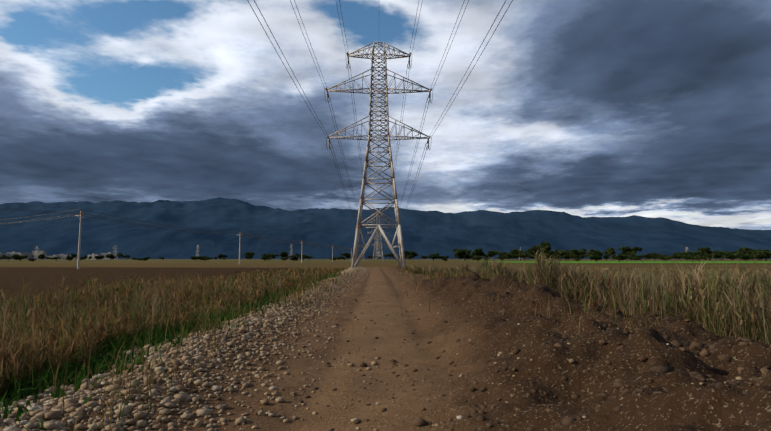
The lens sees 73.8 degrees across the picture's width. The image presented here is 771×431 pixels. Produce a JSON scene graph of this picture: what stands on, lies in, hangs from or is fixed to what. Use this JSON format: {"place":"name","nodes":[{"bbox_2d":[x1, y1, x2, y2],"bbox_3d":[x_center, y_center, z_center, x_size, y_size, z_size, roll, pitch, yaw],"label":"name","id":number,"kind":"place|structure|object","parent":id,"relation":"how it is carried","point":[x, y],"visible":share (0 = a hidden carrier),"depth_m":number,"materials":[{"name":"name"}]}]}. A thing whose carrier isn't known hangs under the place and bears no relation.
{"place":"outdoors","nodes":[
{"label":"outdoors","id":0,"kind":"place"},
{"bbox_2d":[0,250,114,258],"bbox_3d":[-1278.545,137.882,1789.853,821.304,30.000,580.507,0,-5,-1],"label":"town buildings","id":1,"kind":"structure","parent":0,"point":[33,254],"depth_m":1603.06,"materials":[{"name":"white concrete"}]},
{"bbox_2d":[0,247,770,430],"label":"grass field","id":2,"kind":"structure","parent":0,"point":[71,336],"depth_m":9.44,"materials":[{"name":"plant"}]},
{"bbox_2d":[0,197,770,258],"bbox_3d":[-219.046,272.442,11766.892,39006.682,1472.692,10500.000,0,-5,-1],"label":"mountain range","id":3,"kind":"structure","parent":0,"point":[426,233],"depth_m":8851.72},
{"bbox_2d":[0,259,770,326],"bbox_3d":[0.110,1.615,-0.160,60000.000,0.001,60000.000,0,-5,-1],"label":"ground","id":4,"kind":"structure","parent":0,"point":[39,274],"depth_m":110.38,"materials":[{"name":"brown soil"}]},
{"bbox_2d":[13,256,27,261],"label":"tree","id":5,"kind":"object","parent":4,"relation":"on","point":[20,258],"visible":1,"depth_m":306.09,"materials":[{"name":"green plant"}]},
{"bbox_2d":[4,246,38,259],"bbox_3d":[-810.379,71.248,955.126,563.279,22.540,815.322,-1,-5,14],"label":"tower","id":6,"kind":"structure","parent":4,"relation":"on","point":[36,252],"depth_m":820.63,"materials":[{"name":"metal"}]},
{"bbox_2d":[105,254,115,259],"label":"tree","id":7,"kind":"object","parent":4,"relation":"on","point":[110,256],"visible":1,"depth_m":536.49,"materials":[{"name":"green plant"}]},
{"bbox_2d":[0,202,352,268],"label":"utility poles","id":8,"kind":"object","parent":4,"relation":"on","point":[80,214],"visible":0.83,"depth_m":95.20,"materials":[{"name":"wood"}]},
{"bbox_2d":[245,252,254,259],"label":"tree","id":9,"kind":"object","parent":4,"relation":"on","point":[251,254],"visible":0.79,"depth_m":714.29,"materials":[{"name":"green plant"}]},
{"bbox_2d":[279,251,288,256],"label":"tree","id":10,"kind":"object","parent":4,"relation":"on","point":[282,254],"visible":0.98,"depth_m":715.15,"materials":[{"name":"green plant"}]},
{"bbox_2d":[289,255,297,260],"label":"tree","id":11,"kind":"object","parent":4,"relation":"on","point":[292,257],"visible":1,"depth_m":235.56,"materials":[{"name":"green plant"}]},
{"bbox_2d":[302,255,312,260],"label":"tree","id":12,"kind":"object","parent":4,"relation":"on","point":[306,256],"visible":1,"depth_m":359.87,"materials":[{"name":"green plant"}]},
{"bbox_2d":[341,252,351,257],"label":"tree","id":13,"kind":"object","parent":4,"relation":"on","point":[347,255],"visible":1,"depth_m":594.16,"materials":[{"name":"green plant"}]},
{"bbox_2d":[367,212,389,260],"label":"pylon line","id":14,"kind":"object","parent":4,"relation":"on","point":[376,242],"visible":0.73,"depth_m":379.60,"materials":[{"name":"metal"}]},
{"bbox_2d":[375,236,382,259],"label":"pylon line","id":15,"kind":"object","parent":4,"relation":"on","point":[377,245],"visible":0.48,"depth_m":678.77,"materials":[{"name":"metal"}]},
{"bbox_2d":[247,0,512,268],"bbox_3d":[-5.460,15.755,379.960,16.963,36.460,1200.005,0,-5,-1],"label":"pylon","id":16,"kind":"object","parent":4,"relation":"on","point":[400,261],"visible":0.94,"depth_m":81.07,"materials":[{"name":"metal"}]},
{"bbox_2d":[384,253,393,259],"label":"tree","id":17,"kind":"object","parent":4,"relation":"on","point":[388,255],"visible":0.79,"depth_m":773.40,"materials":[{"name":"green plant"}]},
{"bbox_2d":[404,251,412,259],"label":"tree","id":18,"kind":"object","parent":4,"relation":"on","point":[406,253],"visible":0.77,"depth_m":567.38,"materials":[{"name":"green plant"}]},
{"bbox_2d":[428,255,443,261],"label":"tree","id":19,"kind":"object","parent":4,"relation":"on","point":[433,257],"visible":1,"depth_m":266.94,"materials":[{"name":"green plant"}]},
{"bbox_2d":[453,249,470,260],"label":"tree","id":20,"kind":"object","parent":4,"relation":"on","point":[459,252],"visible":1,"depth_m":524.70,"materials":[{"name":"green plant"}]},
{"bbox_2d":[471,255,482,261],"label":"tree","id":21,"kind":"object","parent":4,"relation":"on","point":[478,257],"visible":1,"depth_m":253.95,"materials":[{"name":"green plant"}]},
{"bbox_2d":[471,248,484,260],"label":"tree","id":22,"kind":"object","parent":4,"relation":"on","point":[478,251],"visible":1,"depth_m":427.51,"materials":[{"name":"green plant"}]},
{"bbox_2d":[487,250,498,259],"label":"tree","id":23,"kind":"object","parent":4,"relation":"on","point":[491,253],"visible":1,"depth_m":562.74,"materials":[{"name":"green plant"}]},
{"bbox_2d":[497,252,506,256],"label":"tree","id":24,"kind":"object","parent":4,"relation":"on","point":[501,254],"visible":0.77,"depth_m":517.10,"materials":[{"name":"green plant"}]},
{"bbox_2d":[504,253,511,260],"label":"tree","id":25,"kind":"object","parent":4,"relation":"on","point":[509,255],"visible":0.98,"depth_m":422.98,"materials":[{"name":"green plant"}]},
{"bbox_2d":[525,248,538,254],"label":"tree","id":26,"kind":"object","parent":4,"relation":"on","point":[529,250],"visible":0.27,"depth_m":600.09,"materials":[{"name":"green plant"}]},
{"bbox_2d":[528,254,544,259],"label":"tree","id":27,"kind":"object","parent":4,"relation":"on","point":[531,256],"visible":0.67,"depth_m":250.74,"materials":[{"name":"green plant"}]},
{"bbox_2d":[531,241,551,254],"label":"tree","id":28,"kind":"object","parent":4,"relation":"on","point":[543,245],"visible":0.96,"depth_m":395.76,"materials":[{"name":"green plant"}]},
{"bbox_2d":[538,250,554,257],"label":"tree","id":29,"kind":"object","parent":4,"relation":"on","point":[551,252],"visible":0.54,"depth_m":426.88,"materials":[{"name":"green plant"}]},
{"bbox_2d":[562,254,569,260],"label":"tree","id":30,"kind":"object","parent":4,"relation":"on","point":[566,256],"visible":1,"depth_m":421.82,"materials":[{"name":"green plant"}]},
{"bbox_2d":[558,249,578,260],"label":"tree","id":31,"kind":"object","parent":4,"relation":"on","point":[576,251],"visible":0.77,"depth_m":448.63,"materials":[{"name":"green plant"}]},
{"bbox_2d":[579,248,586,254],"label":"tree","id":32,"kind":"object","parent":4,"relation":"on","point":[583,251],"visible":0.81,"depth_m":694.28,"materials":[{"name":"green plant"}]},
{"bbox_2d":[588,249,600,260],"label":"tree","id":33,"kind":"object","parent":4,"relation":"on","point":[593,252],"visible":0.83,"depth_m":431.72,"materials":[{"name":"green plant"}]},
{"bbox_2d":[589,254,601,261],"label":"tree","id":34,"kind":"object","parent":4,"relation":"on","point":[596,257],"visible":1,"depth_m":242.04,"materials":[{"name":"green plant"}]},
{"bbox_2d":[603,247,615,260],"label":"tree","id":35,"kind":"object","parent":4,"relation":"on","point":[610,251],"visible":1,"depth_m":478.15,"materials":[{"name":"green plant"}]},
{"bbox_2d":[611,255,626,261],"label":"tree","id":36,"kind":"object","parent":4,"relation":"on","point":[620,257],"visible":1,"depth_m":242.99,"materials":[{"name":"green plant"}]},
{"bbox_2d":[618,246,641,254],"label":"tree","id":37,"kind":"object","parent":4,"relation":"on","point":[627,250],"visible":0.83,"depth_m":570.88,"materials":[{"name":"green plant"}]},
{"bbox_2d":[641,253,651,260],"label":"tree","id":38,"kind":"object","parent":4,"relation":"on","point":[648,255],"visible":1,"depth_m":435.74,"materials":[{"name":"green plant"}]},
{"bbox_2d":[648,254,657,258],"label":"tree","id":39,"kind":"object","parent":4,"relation":"on","point":[653,257],"visible":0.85,"depth_m":452.66,"materials":[{"name":"green plant"}]},
{"bbox_2d":[682,255,697,261],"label":"tree","id":40,"kind":"object","parent":4,"relation":"on","point":[687,257],"visible":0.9,"depth_m":279.32,"materials":[{"name":"green plant"}]},
{"bbox_2d":[682,251,701,260],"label":"tree","id":41,"kind":"object","parent":4,"relation":"on","point":[685,253],"visible":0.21,"depth_m":484.93,"materials":[{"name":"green plant"}]},
{"bbox_2d":[689,252,700,260],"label":"tree","id":42,"kind":"object","parent":4,"relation":"on","point":[695,253],"visible":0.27,"depth_m":437.10,"materials":[{"name":"green plant"}]},
{"bbox_2d":[691,255,703,261],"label":"tree","id":43,"kind":"object","parent":4,"relation":"on","point":[698,257],"visible":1,"depth_m":239.30,"materials":[{"name":"green plant"}]},
{"bbox_2d":[697,247,713,254],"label":"tree","id":44,"kind":"object","parent":4,"relation":"on","point":[706,250],"visible":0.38,"depth_m":540.84,"materials":[{"name":"green plant"}]},
{"bbox_2d":[713,251,730,257],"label":"tree","id":45,"kind":"object","parent":4,"relation":"on","point":[717,253],"visible":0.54,"depth_m":471.65,"materials":[{"name":"green plant"}]},
{"bbox_2d":[718,253,733,260],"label":"tree","id":46,"kind":"object","parent":4,"relation":"on","point":[724,254],"visible":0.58,"depth_m":466.87,"materials":[{"name":"green plant"}]},
{"bbox_2d":[735,252,741,260],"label":"tree","id":47,"kind":"object","parent":4,"relation":"on","point":[737,255],"visible":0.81,"depth_m":426.62,"materials":[{"name":"green plant"}]},
{"bbox_2d":[737,247,751,259],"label":"tree","id":48,"kind":"object","parent":4,"relation":"on","point":[743,249],"visible":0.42,"depth_m":708.65,"materials":[{"name":"green plant"}]},
{"bbox_2d":[739,255,751,261],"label":"tree","id":49,"kind":"object","parent":4,"relation":"on","point":[745,257],"visible":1,"depth_m":282.47,"materials":[{"name":"green plant"}]},
{"bbox_2d":[748,249,770,259],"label":"tree","id":50,"kind":"object","parent":4,"relation":"on","point":[751,251],"visible":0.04,"depth_m":534.63,"materials":[{"name":"green plant"}]},
{"bbox_2d":[755,253,766,260],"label":"tree","id":51,"kind":"object","parent":4,"relation":"on","point":[761,256],"visible":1,"depth_m":449.82,"materials":[{"name":"green plant"}]},
{"bbox_2d":[758,251,770,260],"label":"tree","id":52,"kind":"object","parent":4,"relation":"on","point":[765,253],"visible":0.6,"depth_m":451.25,"materials":[{"name":"green plant"}]},
{"bbox_2d":[0,0,770,229],"label":"sky","id":53,"kind":"structure","parent":0,"point":[583,108],"materials":[{"name":"grey"}]},
{"bbox_2d":[22,266,770,430],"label":"dirt track","id":54,"kind":"structure","parent":0,"point":[682,403],"depth_m":5.09,"materials":[{"name":"brown soil"}]},
{"bbox_2d":[0,266,752,430],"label":"berm stones","id":55,"kind":"object","parent":54,"relation":"on","point":[45,405],"visible":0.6,"depth_m":5.65,"materials":[{"name":"grey stone"}]},
{"bbox_2d":[154,274,770,430],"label":"soil clods","id":56,"kind":"object","parent":54,"relation":"on","point":[421,421],"visible":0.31,"depth_m":4.44,"materials":[{"name":"brown soil"}]}
]}

